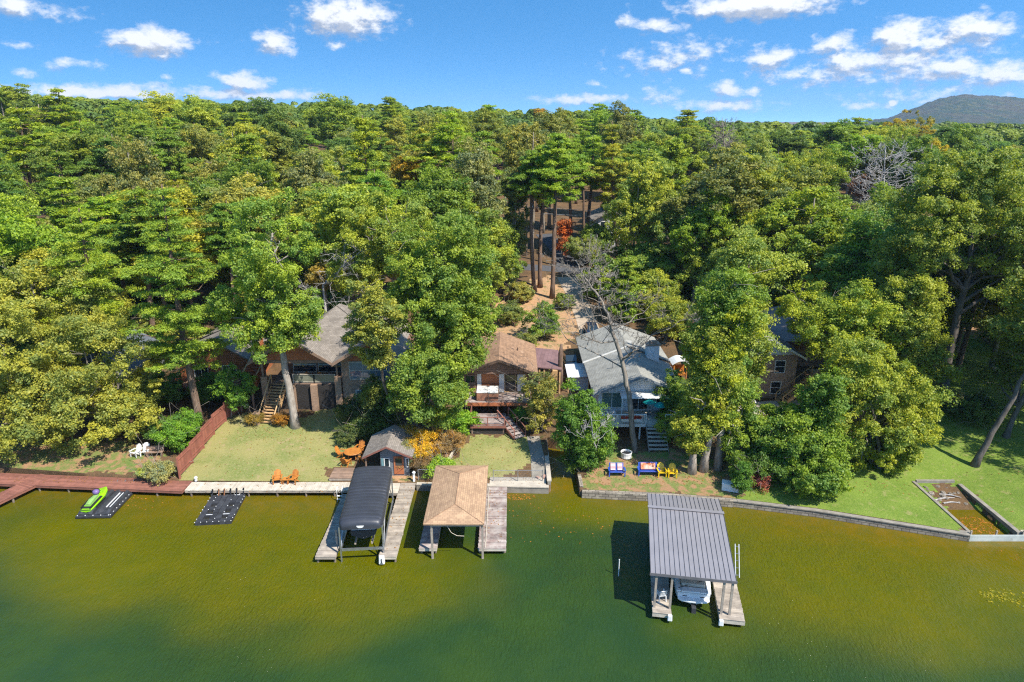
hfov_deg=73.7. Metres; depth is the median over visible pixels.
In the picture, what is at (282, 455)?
lawn
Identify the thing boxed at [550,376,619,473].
broadleaf tree
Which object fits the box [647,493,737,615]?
boathouse
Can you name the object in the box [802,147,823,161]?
broadleaf tree
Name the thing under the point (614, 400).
window
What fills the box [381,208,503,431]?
broadleaf tree
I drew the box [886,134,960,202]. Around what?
broadleaf tree
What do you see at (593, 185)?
pine tree
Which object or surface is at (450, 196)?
broadleaf tree
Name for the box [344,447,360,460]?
patio table
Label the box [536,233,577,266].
road
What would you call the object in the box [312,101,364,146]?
broadleaf tree
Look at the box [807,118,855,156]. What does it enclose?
broadleaf tree
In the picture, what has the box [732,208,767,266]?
broadleaf tree
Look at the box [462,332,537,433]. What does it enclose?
cabin
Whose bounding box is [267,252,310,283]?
bush
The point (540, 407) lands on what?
broadleaf tree
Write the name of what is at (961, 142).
broadleaf tree
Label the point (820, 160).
broadleaf tree
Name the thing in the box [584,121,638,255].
pine tree
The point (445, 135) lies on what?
pine tree
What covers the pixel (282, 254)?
bush
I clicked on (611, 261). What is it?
bush
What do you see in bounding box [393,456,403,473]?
door
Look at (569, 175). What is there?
pine tree
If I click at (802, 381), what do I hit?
staircase
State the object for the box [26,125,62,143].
broadleaf tree
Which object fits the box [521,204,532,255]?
utility pole
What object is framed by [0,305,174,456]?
broadleaf tree
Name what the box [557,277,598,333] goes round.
driveway
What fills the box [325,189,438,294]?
broadleaf tree
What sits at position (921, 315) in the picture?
broadleaf tree
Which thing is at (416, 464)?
shrub
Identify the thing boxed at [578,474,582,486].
gully wall
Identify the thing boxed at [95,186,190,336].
pine tree
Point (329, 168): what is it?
broadleaf tree
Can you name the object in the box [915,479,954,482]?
ramp wall
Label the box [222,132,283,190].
pine tree
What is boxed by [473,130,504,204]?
pine tree
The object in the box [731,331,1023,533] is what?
lawn
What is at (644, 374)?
house
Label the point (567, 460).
shrub
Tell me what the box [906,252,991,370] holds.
broadleaf tree
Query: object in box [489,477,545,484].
path
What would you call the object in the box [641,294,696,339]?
shrub
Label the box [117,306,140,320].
bush
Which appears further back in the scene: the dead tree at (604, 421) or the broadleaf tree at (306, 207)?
the broadleaf tree at (306, 207)
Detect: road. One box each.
[509,264,594,272]
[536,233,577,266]
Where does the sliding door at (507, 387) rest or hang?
in the cabin
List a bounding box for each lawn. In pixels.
[0,437,744,497]
[180,409,543,481]
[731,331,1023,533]
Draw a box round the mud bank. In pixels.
[545,420,1013,534]
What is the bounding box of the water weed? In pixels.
[979,588,1023,606]
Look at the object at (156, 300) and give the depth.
94.99 m
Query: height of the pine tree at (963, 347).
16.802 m
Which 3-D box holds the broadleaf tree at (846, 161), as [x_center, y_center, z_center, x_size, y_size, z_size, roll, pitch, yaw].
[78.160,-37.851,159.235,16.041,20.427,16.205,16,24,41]
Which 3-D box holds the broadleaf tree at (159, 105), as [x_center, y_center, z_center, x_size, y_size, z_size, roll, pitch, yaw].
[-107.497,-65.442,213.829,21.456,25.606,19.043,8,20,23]
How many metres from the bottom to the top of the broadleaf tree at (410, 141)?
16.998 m
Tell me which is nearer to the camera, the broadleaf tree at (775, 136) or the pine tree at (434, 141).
the pine tree at (434, 141)
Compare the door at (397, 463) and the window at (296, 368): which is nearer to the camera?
the door at (397, 463)
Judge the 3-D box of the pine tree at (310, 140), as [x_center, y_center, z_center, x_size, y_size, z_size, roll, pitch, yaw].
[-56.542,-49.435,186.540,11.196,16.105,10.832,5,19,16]
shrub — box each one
[123,373,166,408]
[126,433,174,479]
[135,445,199,485]
[139,412,181,445]
[141,403,200,452]
[148,368,189,406]
[171,401,208,438]
[185,368,226,405]
[231,402,265,428]
[249,398,289,426]
[325,406,370,446]
[332,384,374,425]
[343,405,396,441]
[382,413,430,468]
[383,403,432,444]
[389,423,442,458]
[403,431,439,474]
[417,425,463,470]
[420,444,459,477]
[427,425,470,458]
[441,406,484,434]
[496,290,526,325]
[503,281,534,301]
[509,404,528,423]
[513,327,540,346]
[519,300,561,337]
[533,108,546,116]
[544,449,591,476]
[552,291,589,308]
[561,235,602,264]
[634,287,672,319]
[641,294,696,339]
[645,409,684,443]
[723,461,768,494]
[725,422,777,485]
[745,457,782,494]
[943,382,991,407]
[944,388,1012,427]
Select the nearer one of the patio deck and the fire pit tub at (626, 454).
the patio deck
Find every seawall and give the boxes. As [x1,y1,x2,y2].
[416,482,548,493]
[582,489,732,507]
[733,498,969,541]
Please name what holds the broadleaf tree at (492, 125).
on the ground at (670, 348)
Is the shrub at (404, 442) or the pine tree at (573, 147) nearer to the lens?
the shrub at (404, 442)
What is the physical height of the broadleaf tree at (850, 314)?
14.072 m
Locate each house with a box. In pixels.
[65,329,163,398]
[575,323,678,438]
[590,207,626,245]
[692,306,832,397]
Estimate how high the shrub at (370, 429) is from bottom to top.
4.492 m
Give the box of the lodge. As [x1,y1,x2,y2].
[247,303,414,410]
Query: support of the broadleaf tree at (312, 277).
on the ground at (670, 348)
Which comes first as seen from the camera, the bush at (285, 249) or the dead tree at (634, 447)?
the dead tree at (634, 447)
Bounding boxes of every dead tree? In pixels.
[296,235,376,313]
[532,233,701,452]
[564,406,614,464]
[566,261,616,311]
[707,117,744,150]
[843,135,924,207]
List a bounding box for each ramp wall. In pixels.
[912,481,969,533]
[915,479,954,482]
[957,484,1021,534]
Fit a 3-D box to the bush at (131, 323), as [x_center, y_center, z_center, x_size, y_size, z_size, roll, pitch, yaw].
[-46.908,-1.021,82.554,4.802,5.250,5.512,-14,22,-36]
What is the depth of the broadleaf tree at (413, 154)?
114.42 m
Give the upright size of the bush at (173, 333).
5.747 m
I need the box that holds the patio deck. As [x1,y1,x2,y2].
[329,468,355,480]
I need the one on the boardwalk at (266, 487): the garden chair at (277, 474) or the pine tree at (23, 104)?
the garden chair at (277, 474)
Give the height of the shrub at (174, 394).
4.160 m
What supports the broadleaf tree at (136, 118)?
on the ground at (670, 348)
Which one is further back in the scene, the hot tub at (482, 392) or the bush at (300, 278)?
the bush at (300, 278)
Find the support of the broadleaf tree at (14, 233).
on the ground at (670, 348)
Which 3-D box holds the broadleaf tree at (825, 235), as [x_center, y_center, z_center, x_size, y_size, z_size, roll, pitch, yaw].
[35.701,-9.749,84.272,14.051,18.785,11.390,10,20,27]
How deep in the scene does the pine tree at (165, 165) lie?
105.07 m
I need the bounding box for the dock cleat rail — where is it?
[485,492,488,547]
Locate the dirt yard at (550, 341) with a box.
[234,275,992,481]
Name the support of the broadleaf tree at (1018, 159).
on the ground at (670, 348)
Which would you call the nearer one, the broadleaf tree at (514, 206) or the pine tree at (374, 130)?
the broadleaf tree at (514, 206)
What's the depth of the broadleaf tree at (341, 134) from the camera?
154.42 m
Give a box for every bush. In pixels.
[0,329,24,358]
[8,315,60,365]
[51,339,116,363]
[101,265,142,305]
[110,314,144,333]
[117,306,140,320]
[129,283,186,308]
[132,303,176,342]
[164,328,211,358]
[206,266,259,312]
[213,268,229,296]
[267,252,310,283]
[276,237,309,266]
[276,250,310,273]
[291,272,332,302]
[292,289,351,319]
[431,329,440,344]
[577,252,621,298]
[605,273,647,322]
[658,291,686,316]
[678,272,699,301]
[761,279,782,307]
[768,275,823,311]
[930,317,966,359]
[969,299,990,319]
[974,311,1015,347]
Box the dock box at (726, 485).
[721,479,737,492]
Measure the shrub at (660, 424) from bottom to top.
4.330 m
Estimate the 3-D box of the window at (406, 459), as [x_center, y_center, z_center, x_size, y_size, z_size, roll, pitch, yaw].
[-9.000,10.439,58.644,0.280,0.890,0.090,0,18,0]
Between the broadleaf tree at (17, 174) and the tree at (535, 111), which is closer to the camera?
the broadleaf tree at (17, 174)
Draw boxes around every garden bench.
[145,445,163,456]
[608,463,625,476]
[637,462,659,475]
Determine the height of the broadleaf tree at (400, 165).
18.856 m
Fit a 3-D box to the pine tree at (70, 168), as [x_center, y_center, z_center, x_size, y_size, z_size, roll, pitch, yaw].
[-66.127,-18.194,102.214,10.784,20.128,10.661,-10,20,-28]
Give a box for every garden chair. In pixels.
[129,443,141,457]
[139,442,149,456]
[272,469,282,484]
[287,469,298,484]
[656,462,667,477]
[667,463,677,477]
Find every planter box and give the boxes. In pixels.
[621,416,628,421]
[634,416,642,421]
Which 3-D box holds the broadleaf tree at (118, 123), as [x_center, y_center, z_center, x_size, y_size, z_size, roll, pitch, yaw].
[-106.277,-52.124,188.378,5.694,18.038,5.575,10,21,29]
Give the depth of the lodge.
69.08 m
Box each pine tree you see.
[0,107,67,218]
[0,151,36,217]
[25,131,57,173]
[26,87,94,131]
[29,150,100,216]
[34,175,97,252]
[35,232,87,297]
[37,208,145,364]
[47,120,121,148]
[72,194,134,297]
[77,136,141,188]
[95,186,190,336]
[96,100,129,126]
[96,120,112,135]
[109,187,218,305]
[115,184,232,425]
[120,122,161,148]
[141,146,178,186]
[146,128,201,181]
[148,116,188,184]
[173,123,212,179]
[194,201,260,303]
[207,131,226,159]
[215,124,224,132]
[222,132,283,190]
[229,112,253,130]
[288,148,340,265]
[298,129,326,148]
[339,116,399,285]
[356,119,390,160]
[356,169,408,289]
[363,137,402,171]
[371,102,417,158]
[372,96,418,149]
[399,122,478,182]
[414,108,496,198]
[448,108,466,124]
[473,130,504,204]
[476,104,497,112]
[506,148,551,291]
[518,142,567,287]
[520,131,538,211]
[522,131,598,298]
[549,138,581,265]
[563,136,591,255]
[568,135,625,247]
[572,133,591,203]
[573,118,595,186]
[573,129,599,229]
[584,102,612,130]
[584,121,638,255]
[599,255,641,320]
[622,108,649,131]
[666,109,710,174]
[752,144,784,167]
[787,129,822,149]
[842,116,878,205]
[929,126,956,148]
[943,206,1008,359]
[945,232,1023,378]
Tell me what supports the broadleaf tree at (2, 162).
on the ground at (670, 348)
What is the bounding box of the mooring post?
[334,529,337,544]
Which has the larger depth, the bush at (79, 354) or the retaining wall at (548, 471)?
the bush at (79, 354)
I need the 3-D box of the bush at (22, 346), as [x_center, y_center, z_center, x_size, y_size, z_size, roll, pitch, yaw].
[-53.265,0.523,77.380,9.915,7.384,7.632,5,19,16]
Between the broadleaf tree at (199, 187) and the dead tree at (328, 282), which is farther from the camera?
the broadleaf tree at (199, 187)
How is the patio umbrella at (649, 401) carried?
on the house at (644, 374)
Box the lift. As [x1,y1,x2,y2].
[338,466,393,561]
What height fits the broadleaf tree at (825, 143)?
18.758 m
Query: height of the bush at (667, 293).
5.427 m
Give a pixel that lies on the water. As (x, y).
(167, 590)
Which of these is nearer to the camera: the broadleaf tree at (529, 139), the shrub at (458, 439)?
the shrub at (458, 439)
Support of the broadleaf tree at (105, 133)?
on the ground at (670, 348)
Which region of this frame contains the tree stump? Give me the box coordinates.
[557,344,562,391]
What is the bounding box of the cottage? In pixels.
[175,316,273,399]
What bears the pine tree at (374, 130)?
on the ground at (670, 348)
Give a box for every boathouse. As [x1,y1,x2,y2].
[423,465,488,558]
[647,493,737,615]
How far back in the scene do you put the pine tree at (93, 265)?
65.66 m
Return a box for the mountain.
[845,94,1023,125]
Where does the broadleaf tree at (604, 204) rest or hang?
on the ground at (670, 348)
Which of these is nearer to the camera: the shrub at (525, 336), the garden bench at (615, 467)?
the garden bench at (615, 467)
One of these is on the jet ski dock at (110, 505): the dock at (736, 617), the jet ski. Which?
the jet ski
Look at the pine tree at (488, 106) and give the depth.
211.41 m
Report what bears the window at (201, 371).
in the cottage
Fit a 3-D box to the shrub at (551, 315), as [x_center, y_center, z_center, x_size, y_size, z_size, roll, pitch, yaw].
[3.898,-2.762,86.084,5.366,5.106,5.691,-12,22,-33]
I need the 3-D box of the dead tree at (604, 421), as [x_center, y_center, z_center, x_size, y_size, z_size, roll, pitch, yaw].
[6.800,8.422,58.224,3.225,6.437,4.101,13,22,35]
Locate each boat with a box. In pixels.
[350,529,376,538]
[673,578,710,613]
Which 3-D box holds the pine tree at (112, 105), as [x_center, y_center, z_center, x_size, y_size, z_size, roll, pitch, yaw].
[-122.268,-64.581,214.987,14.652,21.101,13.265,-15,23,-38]
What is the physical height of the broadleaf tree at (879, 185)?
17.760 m
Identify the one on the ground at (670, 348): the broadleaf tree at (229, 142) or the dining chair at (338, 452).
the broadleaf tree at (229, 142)
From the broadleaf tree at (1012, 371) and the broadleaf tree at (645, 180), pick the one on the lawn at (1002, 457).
the broadleaf tree at (1012, 371)
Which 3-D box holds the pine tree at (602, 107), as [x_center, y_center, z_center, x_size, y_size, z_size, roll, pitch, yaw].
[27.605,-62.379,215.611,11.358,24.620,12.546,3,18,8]
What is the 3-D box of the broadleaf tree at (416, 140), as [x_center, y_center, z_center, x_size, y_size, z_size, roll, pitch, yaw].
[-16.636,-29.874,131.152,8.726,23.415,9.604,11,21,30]
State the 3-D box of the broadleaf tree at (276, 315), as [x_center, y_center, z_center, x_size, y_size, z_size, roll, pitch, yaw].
[-22.127,-2.362,62.918,11.344,23.343,10.270,-9,20,-25]
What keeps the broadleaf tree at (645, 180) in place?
on the ground at (670, 348)
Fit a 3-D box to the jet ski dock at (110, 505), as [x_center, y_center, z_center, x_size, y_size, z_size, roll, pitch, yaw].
[-33.206,12.966,56.208,2.750,0.674,4.960,-1,18,-2]
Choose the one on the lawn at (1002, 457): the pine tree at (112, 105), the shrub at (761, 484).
the shrub at (761, 484)
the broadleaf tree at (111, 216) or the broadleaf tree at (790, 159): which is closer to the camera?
the broadleaf tree at (111, 216)
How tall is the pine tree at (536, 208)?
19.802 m
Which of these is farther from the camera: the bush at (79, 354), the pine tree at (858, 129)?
the pine tree at (858, 129)
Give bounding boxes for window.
[194,365,208,376]
[221,365,236,376]
[293,363,315,364]
[293,365,316,371]
[318,361,340,364]
[318,365,341,371]
[348,362,389,379]
[384,458,389,466]
[405,458,408,466]
[465,375,475,386]
[600,221,606,226]
[601,392,621,407]
[632,399,647,409]
[769,381,781,393]
[774,360,785,372]
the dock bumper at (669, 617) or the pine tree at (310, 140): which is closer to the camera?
the dock bumper at (669, 617)
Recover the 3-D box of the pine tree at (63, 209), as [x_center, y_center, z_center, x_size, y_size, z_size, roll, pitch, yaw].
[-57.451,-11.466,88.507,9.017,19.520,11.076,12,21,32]
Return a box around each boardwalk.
[0,473,191,495]
[185,482,349,496]
[389,483,400,495]
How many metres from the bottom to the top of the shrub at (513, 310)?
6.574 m
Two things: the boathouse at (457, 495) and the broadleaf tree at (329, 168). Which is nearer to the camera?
the boathouse at (457, 495)
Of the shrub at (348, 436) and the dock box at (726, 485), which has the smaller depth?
the dock box at (726, 485)
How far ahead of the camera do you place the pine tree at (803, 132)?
197.62 m
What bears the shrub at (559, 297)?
on the dirt yard at (550, 341)
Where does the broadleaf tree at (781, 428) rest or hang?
on the lawn at (1002, 457)
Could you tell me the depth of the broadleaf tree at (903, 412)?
56.84 m
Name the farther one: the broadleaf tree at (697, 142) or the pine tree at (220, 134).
the broadleaf tree at (697, 142)
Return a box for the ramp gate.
[969,530,1023,540]
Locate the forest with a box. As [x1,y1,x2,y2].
[0,94,1023,157]
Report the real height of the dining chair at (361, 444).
1.042 m
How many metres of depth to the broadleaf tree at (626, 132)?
151.51 m
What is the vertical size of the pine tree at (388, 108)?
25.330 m
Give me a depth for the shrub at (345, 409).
66.12 m
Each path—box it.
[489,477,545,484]
[527,436,545,476]
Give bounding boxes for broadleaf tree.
[0,83,17,123]
[0,83,34,134]
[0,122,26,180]
[0,156,44,217]
[0,157,15,193]
[0,192,64,238]
[0,208,104,301]
[0,245,134,361]
[0,297,63,463]
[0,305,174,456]
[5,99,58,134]
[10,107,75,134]
[19,142,57,202]
[20,132,118,189]
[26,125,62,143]
[31,220,58,247]
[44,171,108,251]
[72,122,139,191]
[87,134,169,218]
[102,190,153,301]
[103,101,156,130]
[112,108,160,146]
[113,118,128,130]
[129,88,184,169]
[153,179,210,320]
[163,92,230,132]
[163,122,225,181]
[180,102,221,137]
[181,156,237,189]
[187,169,300,272]
[187,171,225,276]
[194,122,270,180]
[202,186,327,429]
[207,155,288,255]
[214,103,242,130]
[222,96,278,127]
[256,107,302,216]
[262,131,298,227]
[279,146,348,291]
[279,185,342,291]
[281,112,293,127]
[283,119,308,178]
[292,127,306,165]
[298,92,381,144]
[301,181,400,297]
[303,261,339,311]
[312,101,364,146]
[320,144,354,186]
[321,161,341,248]
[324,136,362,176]
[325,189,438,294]
[327,131,357,149]
[338,255,409,424]
[343,126,359,156]
[344,151,390,201]
[352,372,401,424]
[380,114,410,161]
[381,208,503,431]
[382,145,442,218]
[388,152,425,266]
[396,162,500,277]
[402,133,414,151]
[403,122,441,166]
[415,110,446,132]
[432,111,478,151]
[442,135,509,238]
[460,107,506,167]
[460,205,517,292]
[468,111,514,179]
[493,357,578,444]
[494,217,527,292]
[497,166,537,282]
[498,121,568,245]
[502,136,518,168]
[513,167,524,245]
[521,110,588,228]
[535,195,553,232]
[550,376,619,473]
[553,107,579,134]
[556,218,575,258]
[577,220,614,258]
[587,110,650,161]
[595,100,645,173]
[600,151,626,211]
[602,158,674,250]
[611,241,634,259]
[620,141,688,191]
[621,149,671,227]
[622,236,687,282]
[625,132,680,179]
[632,182,706,281]
[637,266,685,300]
[652,368,694,417]
[653,134,693,242]
[658,151,773,244]
[659,118,721,174]
[667,187,738,305]
[667,318,745,474]
[670,204,743,306]
[677,127,718,176]
[679,151,709,208]
[680,280,780,472]
[687,222,810,399]
[691,265,774,471]
[695,142,746,206]
[712,150,800,252]
[726,135,750,149]
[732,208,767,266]
[741,184,859,290]
[742,132,783,187]
[744,401,798,461]
[748,163,849,249]
[748,364,858,501]
[757,182,797,307]
[762,132,779,153]
[767,129,788,173]
[774,274,906,413]
[776,132,810,170]
[779,151,815,174]
[801,147,850,202]
[801,208,947,296]
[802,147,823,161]
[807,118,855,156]
[812,133,890,216]
[815,334,960,477]
[820,139,848,151]
[830,199,921,275]
[831,228,941,330]
[847,132,891,207]
[847,171,870,223]
[855,125,895,200]
[856,181,903,226]
[865,146,1023,401]
[871,137,926,179]
[872,268,965,414]
[878,156,950,196]
[881,109,936,137]
[883,125,918,140]
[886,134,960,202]
[895,125,911,135]
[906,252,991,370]
[926,137,948,153]
[937,122,986,171]
[952,145,986,174]
[967,298,1023,438]
[970,271,1023,467]
[976,252,1023,370]
[980,141,1019,155]
[1004,144,1023,156]
[1005,149,1023,169]
[1007,272,1023,343]
[1015,133,1023,150]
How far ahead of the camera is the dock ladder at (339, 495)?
56.30 m
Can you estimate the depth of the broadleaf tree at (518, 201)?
125.27 m
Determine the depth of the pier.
57.15 m
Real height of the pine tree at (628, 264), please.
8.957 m
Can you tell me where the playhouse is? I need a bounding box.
[669,355,688,379]
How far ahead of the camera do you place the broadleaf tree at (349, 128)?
192.25 m
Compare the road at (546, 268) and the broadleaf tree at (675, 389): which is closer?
the broadleaf tree at (675, 389)
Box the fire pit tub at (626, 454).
[621,449,631,459]
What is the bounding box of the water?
[0,448,1023,681]
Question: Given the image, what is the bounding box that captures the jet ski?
[80,487,107,511]
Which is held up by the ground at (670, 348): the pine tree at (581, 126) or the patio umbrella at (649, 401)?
the pine tree at (581, 126)
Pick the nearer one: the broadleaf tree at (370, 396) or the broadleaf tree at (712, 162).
the broadleaf tree at (370, 396)
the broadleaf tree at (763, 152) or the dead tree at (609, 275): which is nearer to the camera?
the dead tree at (609, 275)
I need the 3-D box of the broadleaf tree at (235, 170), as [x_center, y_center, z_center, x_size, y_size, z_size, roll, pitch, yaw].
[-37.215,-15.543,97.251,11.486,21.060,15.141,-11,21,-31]
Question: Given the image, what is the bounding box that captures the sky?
[0,0,1023,121]
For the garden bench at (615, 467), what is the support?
on the lawn at (111, 453)
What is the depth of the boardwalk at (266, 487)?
57.35 m
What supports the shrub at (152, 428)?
on the ground at (670, 348)
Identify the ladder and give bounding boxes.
[336,486,343,501]
[735,544,739,577]
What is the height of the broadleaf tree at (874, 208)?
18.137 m
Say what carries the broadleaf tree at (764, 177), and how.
on the ground at (670, 348)
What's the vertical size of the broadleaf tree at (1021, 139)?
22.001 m
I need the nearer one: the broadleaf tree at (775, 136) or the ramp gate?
the ramp gate
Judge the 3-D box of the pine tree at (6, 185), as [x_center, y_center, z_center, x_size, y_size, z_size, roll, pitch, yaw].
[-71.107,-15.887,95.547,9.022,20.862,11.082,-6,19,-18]
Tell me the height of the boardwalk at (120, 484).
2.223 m
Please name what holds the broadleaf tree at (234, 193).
on the ground at (670, 348)
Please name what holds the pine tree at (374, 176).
on the ground at (670, 348)
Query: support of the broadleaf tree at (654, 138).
on the ground at (670, 348)
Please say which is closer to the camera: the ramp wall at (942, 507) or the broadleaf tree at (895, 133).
the ramp wall at (942, 507)
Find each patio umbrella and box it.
[643,399,655,415]
[654,402,665,418]
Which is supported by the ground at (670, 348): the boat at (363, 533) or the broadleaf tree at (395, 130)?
the broadleaf tree at (395, 130)
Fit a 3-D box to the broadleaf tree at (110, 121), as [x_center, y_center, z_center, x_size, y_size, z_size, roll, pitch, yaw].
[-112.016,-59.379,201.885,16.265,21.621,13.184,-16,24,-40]
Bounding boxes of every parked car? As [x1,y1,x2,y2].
[563,350,579,370]
[583,321,598,332]
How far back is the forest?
261.80 m
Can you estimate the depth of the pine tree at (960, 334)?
78.71 m
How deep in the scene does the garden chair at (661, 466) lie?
59.14 m
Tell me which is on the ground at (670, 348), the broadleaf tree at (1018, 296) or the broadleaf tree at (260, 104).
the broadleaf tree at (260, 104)
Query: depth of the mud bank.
56.49 m
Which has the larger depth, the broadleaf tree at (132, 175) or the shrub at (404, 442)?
the broadleaf tree at (132, 175)
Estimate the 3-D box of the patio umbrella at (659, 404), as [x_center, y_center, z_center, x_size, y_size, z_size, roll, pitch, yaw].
[14.000,6.552,64.560,1.146,1.750,1.146,-7,19,-21]
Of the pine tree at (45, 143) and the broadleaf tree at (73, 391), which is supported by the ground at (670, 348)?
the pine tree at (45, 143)
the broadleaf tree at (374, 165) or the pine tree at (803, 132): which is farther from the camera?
the pine tree at (803, 132)
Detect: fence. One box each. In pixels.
[176,400,240,478]
[418,469,434,480]
[493,470,542,480]
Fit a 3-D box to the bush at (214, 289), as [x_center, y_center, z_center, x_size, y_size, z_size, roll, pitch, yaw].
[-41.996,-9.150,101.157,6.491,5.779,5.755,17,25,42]
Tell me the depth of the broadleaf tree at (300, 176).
91.28 m
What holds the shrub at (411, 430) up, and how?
on the dirt yard at (550, 341)
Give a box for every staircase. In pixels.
[252,374,285,424]
[497,407,525,439]
[646,424,668,451]
[775,365,825,402]
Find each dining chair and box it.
[334,446,345,457]
[340,457,351,467]
[354,440,364,453]
[358,453,368,462]
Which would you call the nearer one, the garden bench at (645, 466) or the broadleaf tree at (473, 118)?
the garden bench at (645, 466)
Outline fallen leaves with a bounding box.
[14,415,1022,548]
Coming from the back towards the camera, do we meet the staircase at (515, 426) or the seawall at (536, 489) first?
the staircase at (515, 426)
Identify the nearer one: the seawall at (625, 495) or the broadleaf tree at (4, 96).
the seawall at (625, 495)
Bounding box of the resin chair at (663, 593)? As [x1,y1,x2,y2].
[656,589,667,601]
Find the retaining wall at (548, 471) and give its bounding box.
[545,443,551,490]
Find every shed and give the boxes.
[362,425,415,475]
[565,363,588,391]
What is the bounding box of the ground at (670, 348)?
[0,122,1022,530]
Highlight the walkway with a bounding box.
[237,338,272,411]
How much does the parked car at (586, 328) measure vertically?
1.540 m
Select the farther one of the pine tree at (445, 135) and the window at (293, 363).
the pine tree at (445, 135)
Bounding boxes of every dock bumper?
[379,555,384,563]
[667,614,671,620]
[718,619,723,625]
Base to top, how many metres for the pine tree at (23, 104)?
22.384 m
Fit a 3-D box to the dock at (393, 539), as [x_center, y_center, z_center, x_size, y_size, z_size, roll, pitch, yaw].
[-8.825,14.713,53.558,1.288,2.203,10.338,0,18,0]
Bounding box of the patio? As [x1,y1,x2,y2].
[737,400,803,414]
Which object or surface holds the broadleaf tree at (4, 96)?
on the ground at (670, 348)
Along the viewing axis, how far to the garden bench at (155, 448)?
61.80 m
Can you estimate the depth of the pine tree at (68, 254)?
69.85 m
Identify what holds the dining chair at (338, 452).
on the lawn at (282, 455)
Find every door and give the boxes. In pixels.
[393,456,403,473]
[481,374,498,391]
[504,374,525,391]
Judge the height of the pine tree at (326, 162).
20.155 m
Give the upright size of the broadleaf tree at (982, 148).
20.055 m
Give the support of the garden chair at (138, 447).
on the lawn at (111, 453)
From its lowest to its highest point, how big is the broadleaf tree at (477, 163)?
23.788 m
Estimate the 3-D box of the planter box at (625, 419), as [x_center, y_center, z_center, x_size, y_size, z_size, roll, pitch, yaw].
[10.593,7.178,63.405,1.010,0.571,0.376,0,18,0]
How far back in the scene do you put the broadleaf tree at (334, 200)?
80.14 m
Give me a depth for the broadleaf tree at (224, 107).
214.98 m
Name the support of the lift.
in the water
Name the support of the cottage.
on the ground at (670, 348)
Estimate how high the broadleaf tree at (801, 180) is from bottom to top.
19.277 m
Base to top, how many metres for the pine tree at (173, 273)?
23.115 m
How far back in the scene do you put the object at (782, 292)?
87.92 m
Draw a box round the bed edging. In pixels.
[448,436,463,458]
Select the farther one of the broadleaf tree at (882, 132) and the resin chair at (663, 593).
the broadleaf tree at (882, 132)
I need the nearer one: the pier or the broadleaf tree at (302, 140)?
the pier
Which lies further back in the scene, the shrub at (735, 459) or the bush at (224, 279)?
the bush at (224, 279)
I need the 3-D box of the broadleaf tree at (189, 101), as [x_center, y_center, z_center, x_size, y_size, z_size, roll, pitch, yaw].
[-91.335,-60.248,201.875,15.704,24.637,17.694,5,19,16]
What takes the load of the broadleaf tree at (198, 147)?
on the ground at (670, 348)
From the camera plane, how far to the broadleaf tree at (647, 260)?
95.24 m
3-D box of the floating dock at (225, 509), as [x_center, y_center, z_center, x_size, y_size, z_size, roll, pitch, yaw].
[-23.450,13.313,54.993,2.807,0.838,4.204,-2,18,-5]
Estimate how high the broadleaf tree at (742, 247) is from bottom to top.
19.861 m
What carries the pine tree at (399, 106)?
on the ground at (670, 348)
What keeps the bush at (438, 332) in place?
on the ground at (670, 348)
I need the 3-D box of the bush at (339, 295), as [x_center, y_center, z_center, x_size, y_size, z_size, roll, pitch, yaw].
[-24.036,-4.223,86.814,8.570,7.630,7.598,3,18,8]
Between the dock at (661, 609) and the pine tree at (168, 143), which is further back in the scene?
the pine tree at (168, 143)
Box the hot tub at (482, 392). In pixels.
[476,386,497,400]
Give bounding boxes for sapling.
[207,349,258,418]
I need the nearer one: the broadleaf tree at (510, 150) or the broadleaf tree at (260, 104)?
the broadleaf tree at (510, 150)
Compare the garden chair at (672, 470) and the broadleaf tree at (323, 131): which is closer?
the garden chair at (672, 470)
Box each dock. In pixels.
[75,480,134,518]
[194,488,245,525]
[315,494,346,562]
[378,483,415,561]
[419,525,440,552]
[478,487,506,552]
[648,527,671,617]
[712,582,744,625]
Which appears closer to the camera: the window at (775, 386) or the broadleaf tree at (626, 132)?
the window at (775, 386)
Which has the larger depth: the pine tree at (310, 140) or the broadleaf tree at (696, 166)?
the pine tree at (310, 140)
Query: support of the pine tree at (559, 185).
on the dirt yard at (550, 341)
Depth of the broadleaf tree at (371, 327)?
57.35 m
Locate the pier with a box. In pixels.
[0,474,51,504]
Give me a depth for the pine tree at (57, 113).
171.14 m
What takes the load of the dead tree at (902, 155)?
on the ground at (670, 348)
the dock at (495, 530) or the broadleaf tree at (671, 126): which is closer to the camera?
the dock at (495, 530)
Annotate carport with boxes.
[536,348,561,393]

